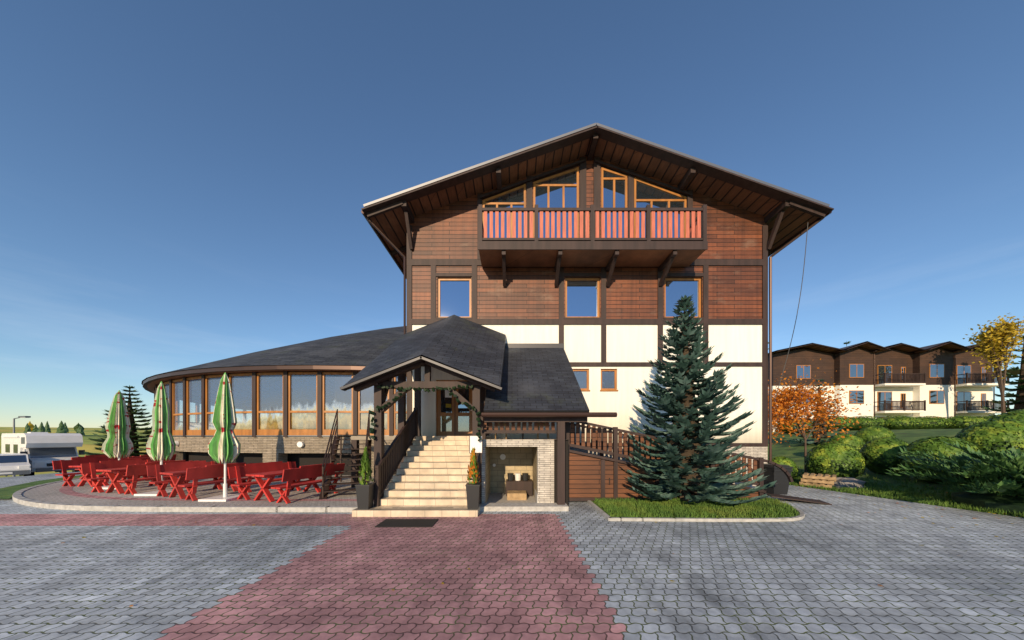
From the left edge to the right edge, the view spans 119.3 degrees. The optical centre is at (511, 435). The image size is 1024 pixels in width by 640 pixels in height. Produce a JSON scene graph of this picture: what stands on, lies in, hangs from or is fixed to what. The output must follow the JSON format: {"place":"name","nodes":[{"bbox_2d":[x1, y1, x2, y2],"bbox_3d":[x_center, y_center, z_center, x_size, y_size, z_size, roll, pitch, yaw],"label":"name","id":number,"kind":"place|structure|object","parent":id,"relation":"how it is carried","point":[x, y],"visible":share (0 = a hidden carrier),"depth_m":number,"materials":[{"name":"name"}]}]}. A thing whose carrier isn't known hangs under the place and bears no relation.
{"place":"outdoors","nodes":[
{"label":"outdoors","id":0,"kind":"place"},
{"bbox_2d":[0,427,1020,517],"bbox_3d":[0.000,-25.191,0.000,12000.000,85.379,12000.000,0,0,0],"label":"lawn","id":1,"kind":"structure","parent":0,"point":[794,451],"depth_m":20.08,"materials":[{"name":"green plant"}]},
{"bbox_2d":[12,416,30,476],"bbox_3d":[-40.680,0.908,24.827,1.815,5.100,0.260,0,0,10],"label":"street lamp","id":2,"kind":"object","parent":1,"relation":"on","point":[14,428],"visible":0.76,"depth_m":24.95,"materials":[{"name":"silver metal"}]},
{"bbox_2d":[1,432,84,476],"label":"industrial building","id":3,"kind":"structure","parent":1,"relation":"on","point":[43,450],"depth_m":20.78,"materials":[{"name":"metal"}]},
{"bbox_2d":[23,421,151,434],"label":"ridge trees","id":4,"kind":"object","parent":1,"relation":"on","point":[61,428],"visible":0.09,"depth_m":208.18,"materials":[{"name":"green plant"}]},
{"bbox_2d":[83,385,151,456],"bbox_3d":[-22.322,-0.514,17.556,3.217,4.949,3.450,0,0,35],"label":"fir","id":5,"kind":"object","parent":1,"relation":"on","point":[134,433],"visible":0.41,"depth_m":17.43,"materials":[{"name":"green plant"}]},
{"bbox_2d":[768,456,797,478],"bbox_3d":[12.048,1.492,13.389,1.034,1.186,1.041,0,0,0],"label":"globe thuja","id":6,"kind":"object","parent":1,"relation":"on","point":[782,460],"visible":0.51,"depth_m":13.06,"materials":[{"name":"green plant"}]},
{"bbox_2d":[773,418,812,433],"bbox_3d":[27.090,-0.961,28.513,3.381,1.603,3.378,0,0,0],"label":"thuja hedge","id":7,"kind":"object","parent":1,"relation":"on","point":[787,432],"visible":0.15,"depth_m":27.80,"materials":[{"name":"green plant"}]},
{"bbox_2d":[799,473,835,487],"bbox_3d":[12.200,1.749,11.900,1.101,0.427,1.013,0,0,-36],"label":"pallet stack","id":8,"kind":"object","parent":1,"relation":"on","point":[820,480],"visible":0.91,"depth_m":11.65,"materials":[{"name":"brown wood"}]},
{"bbox_2d":[768,358,870,472],"bbox_3d":[13.991,-0.930,14.776,5.191,5.472,4.755,0,0,30],"label":"orange maple","id":9,"kind":"object","parent":1,"relation":"on","point":[783,410],"visible":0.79,"depth_m":14.29,"materials":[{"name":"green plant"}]},
{"bbox_2d":[792,379,847,443],"bbox_3d":[21.451,-1.688,21.013,3.108,4.646,2.962,0,0,-24],"label":"autumn tree","id":10,"kind":"object","parent":1,"relation":"on","point":[818,441],"visible":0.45,"depth_m":20.82,"materials":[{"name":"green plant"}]},
{"bbox_2d":[805,441,865,477],"bbox_3d":[13.504,1.122,12.606,1.765,1.786,1.754,0,0,0],"label":"bush","id":11,"kind":"object","parent":1,"relation":"on","point":[839,459],"visible":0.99,"depth_m":12.08,"materials":[{"name":"green plant"}]},
{"bbox_2d":[812,416,858,430],"bbox_3d":[29.970,-1.144,28.027,3.321,1.540,3.312,0,0,0],"label":"thuja hedge","id":12,"kind":"object","parent":1,"relation":"on","point":[847,425],"visible":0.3,"depth_m":26.78,"materials":[{"name":"green plant"}]},
{"bbox_2d":[826,433,864,450],"bbox_3d":[17.986,0.591,16.197,1.502,1.471,1.509,0,0,0],"label":"globe thuja","id":13,"kind":"object","parent":1,"relation":"on","point":[857,442],"visible":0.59,"depth_m":15.74,"materials":[{"name":"green plant"}]},
{"bbox_2d":[825,477,865,488],"bbox_3d":[12.879,1.813,11.592,1.528,0.460,0.891,0,0,0],"label":"boulder","id":14,"kind":"object","parent":1,"relation":"on","point":[843,482],"visible":0.72,"depth_m":11.31,"materials":[{"name":"grey stone"}]},
{"bbox_2d":[846,416,887,430],"bbox_3d":[33.079,-1.152,28.450,3.222,1.526,3.443,0,0,0],"label":"thuja hedge","id":15,"kind":"object","parent":1,"relation":"on","point":[865,421],"visible":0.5,"depth_m":27.31,"materials":[{"name":"green plant"}]},
{"bbox_2d":[854,426,896,442],"bbox_3d":[19.906,0.210,16.503,1.581,1.534,1.571,0,0,0],"label":"bush","id":16,"kind":"object","parent":1,"relation":"on","point":[866,434],"visible":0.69,"depth_m":16.15,"materials":[{"name":"green plant"}]},
{"bbox_2d":[859,437,908,474],"bbox_3d":[15.994,0.873,12.802,1.604,1.666,1.615,0,0,0],"label":"bush","id":17,"kind":"object","parent":1,"relation":"on","point":[880,455],"visible":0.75,"depth_m":12.51,"materials":[{"name":"green plant"}]},
{"bbox_2d":[768,341,1019,431],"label":"apartment house","id":18,"kind":"structure","parent":1,"relation":"on","point":[947,379],"depth_m":33.40,"materials":[{"name":"white paint"}]},
{"bbox_2d":[877,415,924,429],"bbox_3d":[35.968,-1.174,28.094,3.337,1.565,3.203,0,0,0],"label":"thuja hedge","id":19,"kind":"object","parent":1,"relation":"on","point":[898,422],"visible":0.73,"depth_m":27.07,"materials":[{"name":"green plant"}]},
{"bbox_2d":[789,466,1023,517],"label":"bank grass","id":20,"kind":"structure","parent":1,"relation":"on","point":[879,492],"depth_m":10.06,"materials":[{"name":"green plant"}]},
{"bbox_2d":[913,416,951,428],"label":"thuja hedge","id":21,"kind":"object","parent":1,"relation":"on","point":[935,423],"visible":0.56,"depth_m":27.35,"materials":[{"name":"green plant"}]},
{"bbox_2d":[900,436,980,483],"bbox_3d":[15.708,0.903,11.008,1.813,1.818,1.843,0,0,0],"label":"bush","id":22,"kind":"object","parent":1,"relation":"on","point":[936,444],"visible":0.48,"depth_m":10.78,"materials":[{"name":"green plant"}]},
{"bbox_2d":[884,440,1023,513],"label":"juniper","id":23,"kind":"object","parent":1,"relation":"on","point":[997,480],"visible":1,"depth_m":8.31,"materials":[{"name":"green plant"}]},
{"bbox_2d":[943,416,987,428],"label":"thuja hedge","id":24,"kind":"object","parent":1,"relation":"on","point":[960,422],"visible":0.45,"depth_m":27.25,"materials":[{"name":"green plant"}]},
{"bbox_2d":[975,416,993,418],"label":"thuja hedge","id":25,"kind":"object","parent":1,"relation":"on","point":[987,417],"visible":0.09,"depth_m":28.16,"materials":[{"name":"green plant"}]},
{"bbox_2d":[954,419,1023,457],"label":"bush","id":26,"kind":"object","parent":1,"relation":"on","point":[1000,435],"visible":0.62,"depth_m":10.65,"materials":[{"name":"green plant"}]},
{"bbox_2d":[962,313,1023,413],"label":"autumn tree","id":27,"kind":"object","parent":1,"relation":"on","point":[997,340],"visible":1,"depth_m":28.93,"materials":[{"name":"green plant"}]},
{"bbox_2d":[979,335,1023,416],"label":"conifer","id":28,"kind":"object","parent":1,"relation":"on","point":[1018,402],"visible":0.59,"depth_m":29.58,"materials":[{"name":"green plant"}]},
{"bbox_2d":[988,409,1023,419],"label":"globe thuja","id":29,"kind":"object","parent":1,"relation":"on","point":[1017,414],"visible":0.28,"depth_m":12.25,"materials":[{"name":"green plant"}]},
{"bbox_2d":[0,472,1023,639],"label":"plaza paving","id":30,"kind":"structure","parent":0,"point":[582,570],"depth_m":4.29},
{"bbox_2d":[0,453,30,475],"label":"white car","id":31,"kind":"object","parent":30,"relation":"on","point":[15,464],"visible":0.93,"depth_m":18.43,"materials":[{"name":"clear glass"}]},
{"bbox_2d":[12,474,396,511],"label":"terrace paving","id":32,"kind":"structure","parent":30,"relation":"on","point":[55,495],"depth_m":8.74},
{"bbox_2d":[52,457,171,486],"bbox_3d":[-15.700,1.377,11.900,2.283,1.042,2.000,0,0,7],"label":"picnic table","id":33,"kind":"object","parent":32,"relation":"on","point":[64,465],"visible":0.3,"depth_m":11.26,"materials":[{"name":"red paint"}]},
{"bbox_2d":[93,390,143,488],"bbox_3d":[-14.400,0.095,10.999,0.800,3.570,0.803,0,0,0],"label":"umbrella","id":34,"kind":"object","parent":32,"relation":"on","point":[118,443],"visible":0.98,"depth_m":10.87,"materials":[{"name":"green fabric"}]},
{"bbox_2d":[71,454,176,478],"bbox_3d":[-17.800,1.377,13.900,2.283,1.042,2.000,0,0,-4],"label":"picnic table","id":35,"kind":"object","parent":32,"relation":"on","point":[140,456],"visible":0.12,"depth_m":13.51,"materials":[{"name":"red paint"}]},
{"bbox_2d":[81,459,189,494],"bbox_3d":[-12.900,1.377,10.500,2.283,1.042,1.800,0,0,13],"label":"picnic table","id":36,"kind":"object","parent":32,"relation":"on","point":[134,468],"visible":0.74,"depth_m":9.94,"materials":[{"name":"red paint"}]},
{"bbox_2d":[134,381,186,495],"bbox_3d":[-11.450,0.045,9.800,0.800,3.670,0.800,0,0,0],"label":"umbrella","id":37,"kind":"object","parent":32,"relation":"on","point":[161,444],"visible":0.95,"depth_m":9.70,"materials":[{"name":"green fabric"}]},
{"bbox_2d":[146,460,254,500],"bbox_3d":[-9.900,1.377,9.700,2.283,1.042,1.800,0,0,20],"label":"picnic table","id":38,"kind":"object","parent":32,"relation":"on","point":[195,471],"visible":0.73,"depth_m":9.23,"materials":[{"name":"red paint"}]},
{"bbox_2d":[198,372,249,501],"bbox_3d":[-8.600,-0.015,9.000,0.800,3.790,0.800,0,0,0],"label":"umbrella","id":39,"kind":"object","parent":32,"relation":"on","point":[224,443],"visible":1,"depth_m":8.86,"materials":[{"name":"green fabric"}]},
{"bbox_2d":[141,326,406,476],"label":"round pavilion","id":40,"kind":"structure","parent":32,"relation":"on","point":[298,392],"depth_m":14.38,"materials":[{"name":"brown glass"}]},
{"bbox_2d":[227,461,344,503],"bbox_3d":[-6.950,1.377,9.400,2.283,1.042,2.000,0,0,17],"label":"picnic table","id":41,"kind":"object","parent":32,"relation":"on","point":[290,472],"visible":0.96,"depth_m":8.91,"materials":[{"name":"red paint"}]},
{"bbox_2d":[319,409,371,499],"bbox_3d":[-5.801,0.433,10.802,1.300,2.918,3.734,0,0,-22],"label":"steel stair","id":42,"kind":"object","parent":32,"relation":"on","point":[326,480],"visible":0.56,"depth_m":10.17,"materials":[{"name":"brown metal"}]},
{"bbox_2d":[0,472,804,521],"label":"curb","id":43,"kind":"structure","parent":30,"relation":"on","point":[7,492],"depth_m":7.07,"materials":[{"name":"grey concrete"}]},
{"bbox_2d":[593,496,799,517],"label":"island grass","id":44,"kind":"structure","parent":43,"relation":"on","point":[682,508],"depth_m":7.67,"materials":[{"name":"green plant"}]},
{"bbox_2d":[619,295,776,504],"bbox_3d":[4.950,-1.080,8.816,3.883,6.060,4.073,0,0,0],"label":"blue spruce","id":45,"kind":"object","parent":43,"relation":"on","point":[682,468],"visible":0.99,"depth_m":8.15,"materials":[{"name":"green plant"}]},
{"bbox_2d":[375,519,438,526],"bbox_3d":[-2.375,1.985,6.850,1.250,0.014,0.600,0,0,0],"label":"door mat","id":46,"kind":"object","parent":30,"relation":"on","point":[408,522],"depth_m":6.78,"materials":[{"name":"rubber"}]},
{"bbox_2d":[62,472,1023,609],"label":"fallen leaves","id":47,"kind":"object","parent":30,"relation":"on","point":[673,553],"visible":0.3,"depth_m":6.80,"materials":[{"name":"plant"}]},
{"bbox_2d":[340,315,831,516],"bbox_3d":[1.754,-1.410,9.750,15.309,6.820,4.700,0,0,0],"label":"entrance porch","id":48,"kind":"object","parent":30,"relation":"on","point":[537,384],"visible":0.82,"depth_m":8.91,"materials":[{"name":"tile"}]},
{"bbox_2d":[355,447,375,508],"bbox_3d":[-3.718,1.045,7.615,0.371,1.577,0.367,0,0,0],"label":"planter","id":49,"kind":"object","parent":48,"relation":"on","point":[365,494],"visible":1,"depth_m":7.51,"materials":[{"name":"black plastic"}]},
{"bbox_2d":[465,447,480,508],"bbox_3d":[-0.985,1.050,7.628,0.407,1.566,0.385,0,0,0],"label":"planter","id":50,"kind":"object","parent":48,"relation":"on","point":[473,492],"visible":1,"depth_m":7.49,"materials":[{"name":"black plastic"}]},
{"bbox_2d":[764,464,792,494],"bbox_3d":[8.800,1.480,10.117,0.620,1.040,0.815,0,0,0],"label":"wheelie bin","id":51,"kind":"object","parent":30,"relation":"on","point":[781,484],"visible":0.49,"depth_m":9.81,"materials":[{"name":"black plastic"}]},
{"bbox_2d":[0,0,1023,427],"label":"sky","id":52,"kind":"structure","parent":0,"point":[184,183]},
{"bbox_2d":[361,123,833,485],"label":"chalet building","id":53,"kind":"structure","parent":0,"point":[598,250],"depth_m":11.99,"materials":[{"name":"wood"}]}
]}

